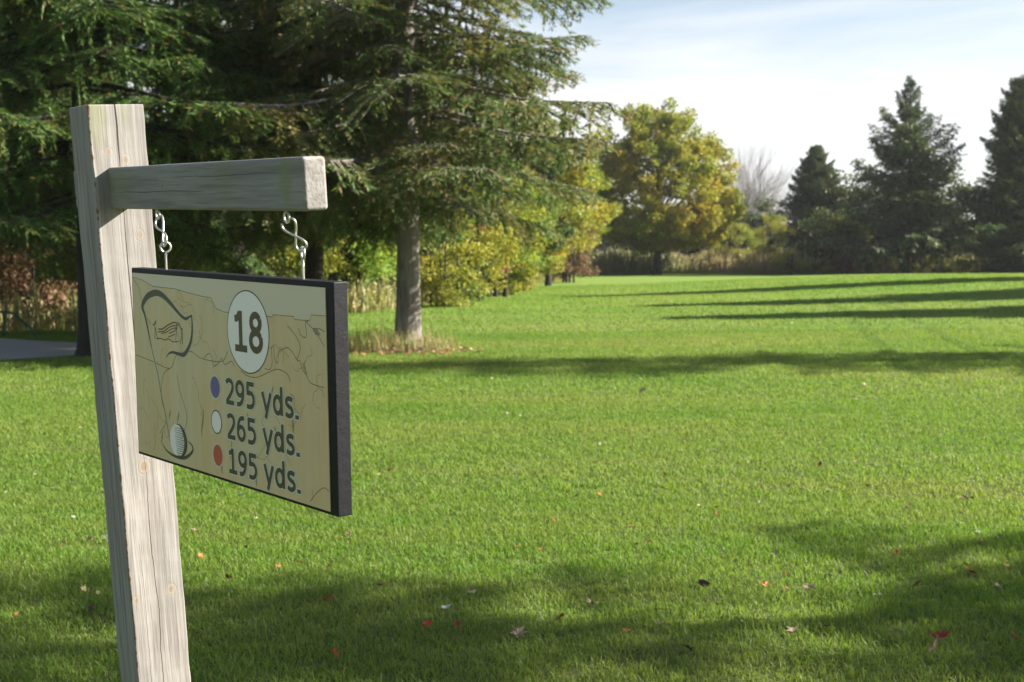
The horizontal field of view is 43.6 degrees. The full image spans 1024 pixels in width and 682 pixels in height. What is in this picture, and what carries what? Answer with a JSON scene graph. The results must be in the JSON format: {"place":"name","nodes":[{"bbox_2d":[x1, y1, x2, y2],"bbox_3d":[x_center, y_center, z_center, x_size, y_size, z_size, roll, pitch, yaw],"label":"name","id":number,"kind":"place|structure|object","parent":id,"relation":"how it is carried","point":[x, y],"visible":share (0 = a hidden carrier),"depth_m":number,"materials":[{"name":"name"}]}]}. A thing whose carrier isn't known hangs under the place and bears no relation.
{"place":"outdoors","nodes":[
{"label":"outdoors","id":0,"kind":"place"},
{"bbox_2d":[0,338,76,359],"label":"path","id":1,"kind":"structure","parent":0,"point":[16,349],"depth_m":21.02,"materials":[{"name":"grey asphalt"}]},
{"bbox_2d":[0,260,1023,681],"bbox_3d":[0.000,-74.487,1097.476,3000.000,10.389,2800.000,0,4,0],"label":"ground","id":2,"kind":"structure","parent":0,"point":[622,280],"depth_m":7.98,"materials":[{"name":"green plant"}]},
{"bbox_2d":[0,311,38,336],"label":"railing","id":3,"kind":"object","parent":2,"relation":"on","point":[20,319],"visible":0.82,"depth_m":24.00,"materials":[{"name":"black metal"}]},
{"bbox_2d":[0,218,77,326],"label":"shrub","id":4,"kind":"object","parent":2,"relation":"on","point":[10,276],"visible":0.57,"depth_m":26.23,"materials":[{"name":"brown plant"}]},
{"bbox_2d":[0,276,77,332],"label":"tall weeds","id":5,"kind":"object","parent":2,"relation":"on","point":[61,316],"visible":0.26,"depth_m":25.18,"materials":[{"name":"plant"}]},
{"bbox_2d":[2,135,76,286],"bbox_3d":[-11.145,-2.946,32.123,4.709,4.768,5.644,-1,4,-16],"label":"shrub","id":6,"kind":"object","parent":2,"relation":"on","point":[14,253],"visible":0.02,"depth_m":31.45,"materials":[{"name":"green plant"}]},
{"bbox_2d":[0,3,118,296],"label":"spruce tree","id":7,"kind":"object","parent":2,"relation":"on","point":[64,251],"visible":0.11,"depth_m":24.62,"materials":[{"name":"green plant"}]},
{"bbox_2d":[0,0,144,257],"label":"spruce tree","id":8,"kind":"object","parent":2,"relation":"on","point":[30,135],"depth_m":41.30,"materials":[{"name":"green plant"}]},
{"bbox_2d":[0,14,163,262],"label":"spruce tree","id":9,"kind":"object","parent":2,"relation":"on","point":[117,80],"visible":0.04,"depth_m":35.36,"materials":[{"name":"green plant"}]},
{"bbox_2d":[87,604,94,611],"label":"fallen leaf","id":10,"kind":"object","parent":2,"relation":"on","point":[89,608],"visible":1,"depth_m":5.47,"materials":[{"name":"brown plant"}]},
{"bbox_2d":[9,183,211,303],"bbox_3d":[-9.566,-2.498,29.079,4.464,4.322,5.296,3,5,38],"label":"shrub","id":11,"kind":"object","parent":2,"relation":"on","point":[67,274],"visible":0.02,"depth_m":29.06,"materials":[{"name":"green plant"}]},
{"bbox_2d":[0,0,292,356],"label":"spruce tree","id":12,"kind":"object","parent":2,"relation":"on","point":[63,25],"visible":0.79,"depth_m":18.69,"materials":[{"name":"green plant"}]},
{"bbox_2d":[132,77,234,272],"bbox_3d":[-12.535,-5.821,46.783,8.143,8.633,8.379,2,4,25],"label":"broadleaf tree","id":13,"kind":"object","parent":2,"relation":"on","point":[140,88],"depth_m":45.25,"materials":[{"name":"green plant"}]},
{"bbox_2d":[147,149,239,271],"bbox_3d":[-9.039,-2.935,32.159,4.709,4.768,5.644,0,4,4],"label":"shrub","id":14,"kind":"object","parent":2,"relation":"on","point":[183,235],"visible":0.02,"depth_m":32.24,"materials":[{"name":"green plant"}]},
{"bbox_2d":[69,104,326,681],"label":"sign post","id":15,"kind":"object","parent":2,"relation":"on","point":[123,188],"visible":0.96,"depth_m":3.18,"materials":[{"name":"beige wood"}]},
{"bbox_2d":[154,214,167,246],"bbox_3d":[-0.803,-0.254,2.942,0.016,0.078,0.088,-3,5,-33],"label":"hook","id":16,"kind":"object","parent":15,"relation":"hanging from","point":[162,231],"visible":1,"depth_m":2.94,"materials":[{"name":"silver metal"}]},
{"bbox_2d":[281,217,307,251],"bbox_3d":[-0.420,-0.205,2.471,0.054,0.067,0.027,0,4,0],"label":"hook","id":17,"kind":"object","parent":15,"relation":"hanging from","point":[295,236],"visible":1,"depth_m":2.47,"materials":[{"name":"silver metal"}]},
{"bbox_2d":[132,241,351,516],"bbox_3d":[-0.602,0.047,2.726,0.035,0.510,0.864,-6,8,-41],"label":"hanging sign","id":18,"kind":"object","parent":17,"relation":"hanging from","point":[242,380],"visible":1,"depth_m":2.63,"materials":[{"name":"beige wood"}]},
{"bbox_2d":[117,0,346,277],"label":"spruce tree","id":19,"kind":"object","parent":2,"relation":"on","point":[250,270],"visible":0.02,"depth_m":28.64,"materials":[{"name":"green plant"}]},
{"bbox_2d":[144,8,332,270],"bbox_3d":[-9.169,-10.170,43.508,7.300,17.864,8.084,-2,5,-29],"label":"spruce tree","id":20,"kind":"object","parent":2,"relation":"on","point":[221,25],"visible":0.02,"depth_m":41.81,"materials":[{"name":"green plant"}]},
{"bbox_2d":[184,133,345,275],"bbox_3d":[-7.913,-3.753,35.891,7.055,5.960,5.886,-1,4,-17],"label":"broadleaf tree","id":21,"kind":"object","parent":2,"relation":"on","point":[255,255],"depth_m":35.05,"materials":[{"name":"green plant"}]},
{"bbox_2d":[224,227,350,278],"bbox_3d":[-6.290,-2.702,33.944,5.017,4.094,4.230,0,4,6],"label":"shrub","id":22,"kind":"object","parent":2,"relation":"on","point":[290,254],"visible":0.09,"depth_m":32.88,"materials":[{"name":"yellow plant"}]},
{"bbox_2d":[280,78,370,287],"bbox_3d":[-7.380,-6.370,49.233,8.822,9.352,9.077,-3,5,-33],"label":"broadleaf tree","id":23,"kind":"object","parent":2,"relation":"on","point":[349,249],"depth_m":48.46,"materials":[{"name":"green plant"}]},
{"bbox_2d":[320,594,333,598],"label":"fallen leaf","id":24,"kind":"object","parent":2,"relation":"on","point":[328,597],"visible":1,"depth_m":5.64,"materials":[{"name":"brown plant"}]},
{"bbox_2d":[143,0,521,279],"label":"spruce tree","id":25,"kind":"object","parent":2,"relation":"on","point":[313,262],"visible":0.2,"depth_m":22.91,"materials":[{"name":"green plant"}]},
{"bbox_2d":[333,646,340,659],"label":"fallen leaf","id":26,"kind":"object","parent":2,"relation":"on","point":[334,650],"visible":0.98,"depth_m":4.87,"materials":[{"name":"brown plant"}]},
{"bbox_2d":[262,163,430,293],"bbox_3d":[-4.528,-3.706,35.016,5.886,5.960,7.055,-4,5,-42],"label":"shrub","id":27,"kind":"object","parent":2,"relation":"on","point":[360,268],"visible":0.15,"depth_m":35.33,"materials":[{"name":"green plant"}]},
{"bbox_2d":[322,0,469,290],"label":"spruce tree","id":28,"kind":"object","parent":2,"relation":"on","point":[379,279],"depth_m":45.76,"materials":[{"name":"green plant"}]},
{"bbox_2d":[348,322,459,353],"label":"dry grass","id":29,"kind":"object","parent":2,"relation":"on","point":[379,342],"visible":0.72,"depth_m":20.99,"materials":[{"name":"beige plant"}]},
{"bbox_2d":[186,0,632,349],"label":"spruce tree","id":30,"kind":"object","parent":2,"relation":"on","point":[428,77],"visible":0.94,"depth_m":19.88,"materials":[{"name":"green plant"}]},
{"bbox_2d":[350,346,481,354],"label":"leaf litter","id":31,"kind":"object","parent":2,"relation":"on","point":[410,350],"visible":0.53,"depth_m":20.79,"materials":[{"name":"brown plant"}]},
{"bbox_2d":[422,620,431,626],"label":"fallen leaf","id":32,"kind":"object","parent":2,"relation":"on","point":[427,622],"visible":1,"depth_m":5.25,"materials":[{"name":"red plant"}]},
{"bbox_2d":[268,265,593,313],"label":"edge weeds","id":33,"kind":"object","parent":2,"relation":"on","point":[370,299],"visible":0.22,"depth_m":34.29,"materials":[{"name":"plant"}]},
{"bbox_2d":[369,105,535,262],"bbox_3d":[-2.832,-7.180,61.090,9.077,9.352,8.822,0,4,0],"label":"broadleaf tree","id":34,"kind":"object","parent":2,"relation":"on","point":[476,182],"visible":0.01,"depth_m":59.87,"materials":[{"name":"green plant"}]},
{"bbox_2d":[420,239,504,306],"bbox_3d":[-1.753,-1.971,37.681,3.146,2.308,3.509,0,4,0],"label":"shrub","id":35,"kind":"object","parent":2,"relation":"on","point":[435,273],"visible":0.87,"depth_m":37.06,"materials":[{"name":"yellow plant"}]},
{"bbox_2d":[394,183,535,300],"bbox_3d":[-1.463,-3.563,41.415,4.934,4.777,5.853,-1,4,-19],"label":"shrub","id":36,"kind":"object","parent":2,"relation":"on","point":[498,247],"visible":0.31,"depth_m":41.54,"materials":[{"name":"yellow plant"}]},
{"bbox_2d":[3,212,966,264],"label":"wood","id":37,"kind":"object","parent":2,"relation":"on","point":[605,242],"visible":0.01,"depth_m":136.85,"materials":[{"name":"green plant"}]},
{"bbox_2d":[466,224,516,297],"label":"shrub","id":38,"kind":"object","parent":2,"relation":"on","point":[484,230],"visible":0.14,"depth_m":43.70,"materials":[{"name":"green plant"}]},
{"bbox_2d":[420,166,565,296],"bbox_3d":[-0.045,-4.030,45.926,5.004,5.066,5.997,3,5,41],"label":"shrub","id":39,"kind":"object","parent":2,"relation":"on","point":[521,256],"visible":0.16,"depth_m":45.67,"materials":[{"name":"green plant"}]},
{"bbox_2d":[465,246,539,294],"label":"shrub","id":40,"kind":"object","parent":2,"relation":"on","point":[521,276],"visible":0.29,"depth_m":47.01,"materials":[{"name":"yellow plant"}]},
{"bbox_2d":[450,81,577,274],"bbox_3d":[-0.594,-6.858,56.284,6.412,9.314,6.243,3,5,33],"label":"broadleaf tree","id":41,"kind":"object","parent":2,"relation":"on","point":[567,230],"visible":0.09,"depth_m":55.56,"materials":[{"name":"green plant"}]},
{"bbox_2d":[511,624,528,637],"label":"fallen leaf","id":42,"kind":"object","parent":2,"relation":"on","point":[518,630],"visible":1,"depth_m":5.14,"materials":[{"name":"grey plant"}]},
{"bbox_2d":[511,242,567,290],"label":"shrub","id":43,"kind":"object","parent":2,"relation":"on","point":[555,262],"visible":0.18,"depth_m":53.32,"materials":[{"name":"yellow plant"}]},
{"bbox_2d":[524,151,587,265],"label":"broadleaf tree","id":44,"kind":"object","parent":2,"relation":"on","point":[568,201],"visible":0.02,"depth_m":65.13,"materials":[{"name":"green plant"}]},
{"bbox_2d":[511,116,615,285],"bbox_3d":[1.345,-6.567,59.507,6.471,8.254,8.391,-2,5,-29],"label":"broadleaf tree","id":45,"kind":"object","parent":2,"relation":"on","point":[581,214],"visible":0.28,"depth_m":58.76,"materials":[{"name":"yellow plant"}]},
{"bbox_2d":[544,225,601,282],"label":"shrub","id":46,"kind":"object","parent":2,"relation":"on","point":[579,263],"visible":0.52,"depth_m":65.68,"materials":[{"name":"brown plant"}]},
{"bbox_2d":[556,150,601,258],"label":"broadleaf tree","id":47,"kind":"object","parent":2,"relation":"on","point":[595,255],"visible":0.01,"depth_m":84.36,"materials":[{"name":"green plant"}]},
{"bbox_2d":[559,180,602,273],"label":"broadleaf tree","id":48,"kind":"object","parent":2,"relation":"on","point":[591,229],"depth_m":77.51,"materials":[{"name":"green plant"}]},
{"bbox_2d":[551,156,623,280],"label":"broadleaf tree","id":49,"kind":"object","parent":2,"relation":"on","point":[615,207],"visible":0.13,"depth_m":69.27,"materials":[{"name":"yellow plant"}]},
{"bbox_2d":[588,97,746,274],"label":"maple tree","id":50,"kind":"object","parent":2,"relation":"on","point":[656,226],"visible":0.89,"depth_m":87.42,"materials":[{"name":"yellow plant"}]},
{"bbox_2d":[698,579,709,586],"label":"fallen leaf","id":51,"kind":"object","parent":2,"relation":"on","point":[703,582],"visible":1,"depth_m":5.92,"materials":[{"name":"brown plant"}]},
{"bbox_2d":[670,228,745,258],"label":"broadleaf tree","id":52,"kind":"object","parent":2,"relation":"on","point":[693,250],"visible":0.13,"depth_m":111.16,"materials":[{"name":"green plant"}]},
{"bbox_2d":[691,153,757,241],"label":"bare tree","id":53,"kind":"object","parent":2,"relation":"on","point":[734,182],"depth_m":133.31,"materials":[{"name":"grey plant"}]},
{"bbox_2d":[706,223,761,273],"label":"shrub","id":54,"kind":"object","parent":2,"relation":"on","point":[744,235],"visible":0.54,"depth_m":94.28,"materials":[{"name":"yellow plant"}]},
{"bbox_2d":[698,115,800,247],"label":"bare tree","id":55,"kind":"object","parent":2,"relation":"on","point":[747,187],"visible":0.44,"depth_m":128.30,"materials":[{"name":"grey plant"}]},
{"bbox_2d":[720,198,784,256],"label":"broadleaf tree","id":56,"kind":"object","parent":2,"relation":"on","point":[751,220],"visible":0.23,"depth_m":110.63,"materials":[{"name":"green plant"}]},
{"bbox_2d":[731,124,799,236],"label":"bare tree","id":57,"kind":"object","parent":2,"relation":"on","point":[771,212],"visible":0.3,"depth_m":133.02,"materials":[{"name":"grey plant"}]},
{"bbox_2d":[746,213,796,260],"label":"shrub","id":58,"kind":"object","parent":2,"relation":"on","point":[759,233],"visible":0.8,"depth_m":96.16,"materials":[{"name":"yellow plant"}]},
{"bbox_2d":[769,249,804,274],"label":"shrub","id":59,"kind":"object","parent":2,"relation":"on","point":[792,266],"visible":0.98,"depth_m":92.05,"materials":[{"name":"green plant"}]},
{"bbox_2d":[787,625,800,631],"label":"fallen leaf","id":60,"kind":"object","parent":2,"relation":"on","point":[790,629],"visible":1,"depth_m":5.19,"materials":[{"name":"beige plant"}]},
{"bbox_2d":[587,242,1022,274],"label":"reed strip","id":61,"kind":"object","parent":2,"relation":"on","point":[626,262],"visible":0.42,"depth_m":92.73,"materials":[{"name":"brown plant"}]},
{"bbox_2d":[803,584,814,588],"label":"fallen leaf","id":62,"kind":"object","parent":2,"relation":"on","point":[810,586],"visible":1,"depth_m":5.87,"materials":[{"name":"beige plant"}]},
{"bbox_2d":[768,145,856,253],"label":"spruce tree","id":63,"kind":"object","parent":2,"relation":"on","point":[806,196],"visible":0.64,"depth_m":104.57,"materials":[{"name":"green plant"}]},
{"bbox_2d":[803,258,839,274],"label":"shrub","id":64,"kind":"object","parent":2,"relation":"on","point":[823,269],"visible":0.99,"depth_m":91.55,"materials":[{"name":"green plant"}]},
{"bbox_2d":[790,206,874,263],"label":"broadleaf tree","id":65,"kind":"object","parent":2,"relation":"on","point":[807,225],"visible":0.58,"depth_m":93.78,"materials":[{"name":"green plant"}]},
{"bbox_2d":[790,169,875,243],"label":"broadleaf tree","id":66,"kind":"object","parent":2,"relation":"on","point":[841,197],"visible":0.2,"depth_m":105.08,"materials":[{"name":"green plant"}]},
{"bbox_2d":[820,254,860,274],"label":"shrub","id":67,"kind":"object","parent":2,"relation":"on","point":[848,267],"visible":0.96,"depth_m":91.25,"materials":[{"name":"green plant"}]},
{"bbox_2d":[808,213,873,262],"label":"broadleaf tree","id":68,"kind":"object","parent":2,"relation":"on","point":[859,234],"visible":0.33,"depth_m":92.77,"materials":[{"name":"green plant"}]},
{"bbox_2d":[855,250,898,273],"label":"shrub","id":69,"kind":"object","parent":2,"relation":"on","point":[878,263],"visible":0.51,"depth_m":92.26,"materials":[{"name":"green plant"}]},
{"bbox_2d":[845,169,946,245],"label":"broadleaf tree","id":70,"kind":"object","parent":2,"relation":"on","point":[858,200],"visible":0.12,"depth_m":102.83,"materials":[{"name":"green plant"}]},
{"bbox_2d":[818,75,1005,273],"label":"spruce tree","id":71,"kind":"object","parent":2,"relation":"on","point":[909,142],"visible":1,"depth_m":88.19,"materials":[{"name":"green plant"}]},
{"bbox_2d":[897,250,946,273],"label":"shrub","id":72,"kind":"object","parent":2,"relation":"on","point":[933,261],"visible":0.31,"depth_m":92.12,"materials":[{"name":"green plant"}]},
{"bbox_2d":[878,163,977,253],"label":"broadleaf tree","id":73,"kind":"object","parent":2,"relation":"on","point":[952,192],"visible":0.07,"depth_m":106.98,"materials":[{"name":"green plant"}]},
{"bbox_2d":[928,635,937,651],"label":"fallen leaf","id":74,"kind":"object","parent":2,"relation":"on","point":[933,646],"visible":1,"depth_m":4.94,"materials":[{"name":"beige plant"}]},
{"bbox_2d":[886,199,979,255],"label":"broadleaf tree","id":75,"kind":"object","parent":2,"relation":"on","point":[950,201],"visible":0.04,"depth_m":98.57,"materials":[{"name":"green plant"}]},
{"bbox_2d":[929,626,949,639],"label":"fallen leaf","id":76,"kind":"object","parent":2,"relation":"on","point":[943,634],"visible":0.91,"depth_m":5.13,"materials":[{"name":"red plant"}]},
{"bbox_2d":[939,256,977,272],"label":"shrub","id":77,"kind":"object","parent":2,"relation":"on","point":[949,266],"visible":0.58,"depth_m":91.95,"materials":[{"name":"yellow plant"}]},
{"bbox_2d":[964,187,996,244],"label":"broadleaf tree","id":78,"kind":"object","parent":2,"relation":"on","point":[977,219],"visible":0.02,"depth_m":103.61,"materials":[{"name":"green plant"}]},
{"bbox_2d":[954,74,1023,272],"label":"spruce tree","id":79,"kind":"object","parent":2,"relation":"on","point":[1001,199],"visible":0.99,"depth_m":87.42,"materials":[{"name":"green plant"}]},
{"bbox_2d":[117,0,1023,252],"label":"sky","id":80,"kind":"structure","parent":0,"point":[824,70],"materials":[{"name":"white"}]}
]}

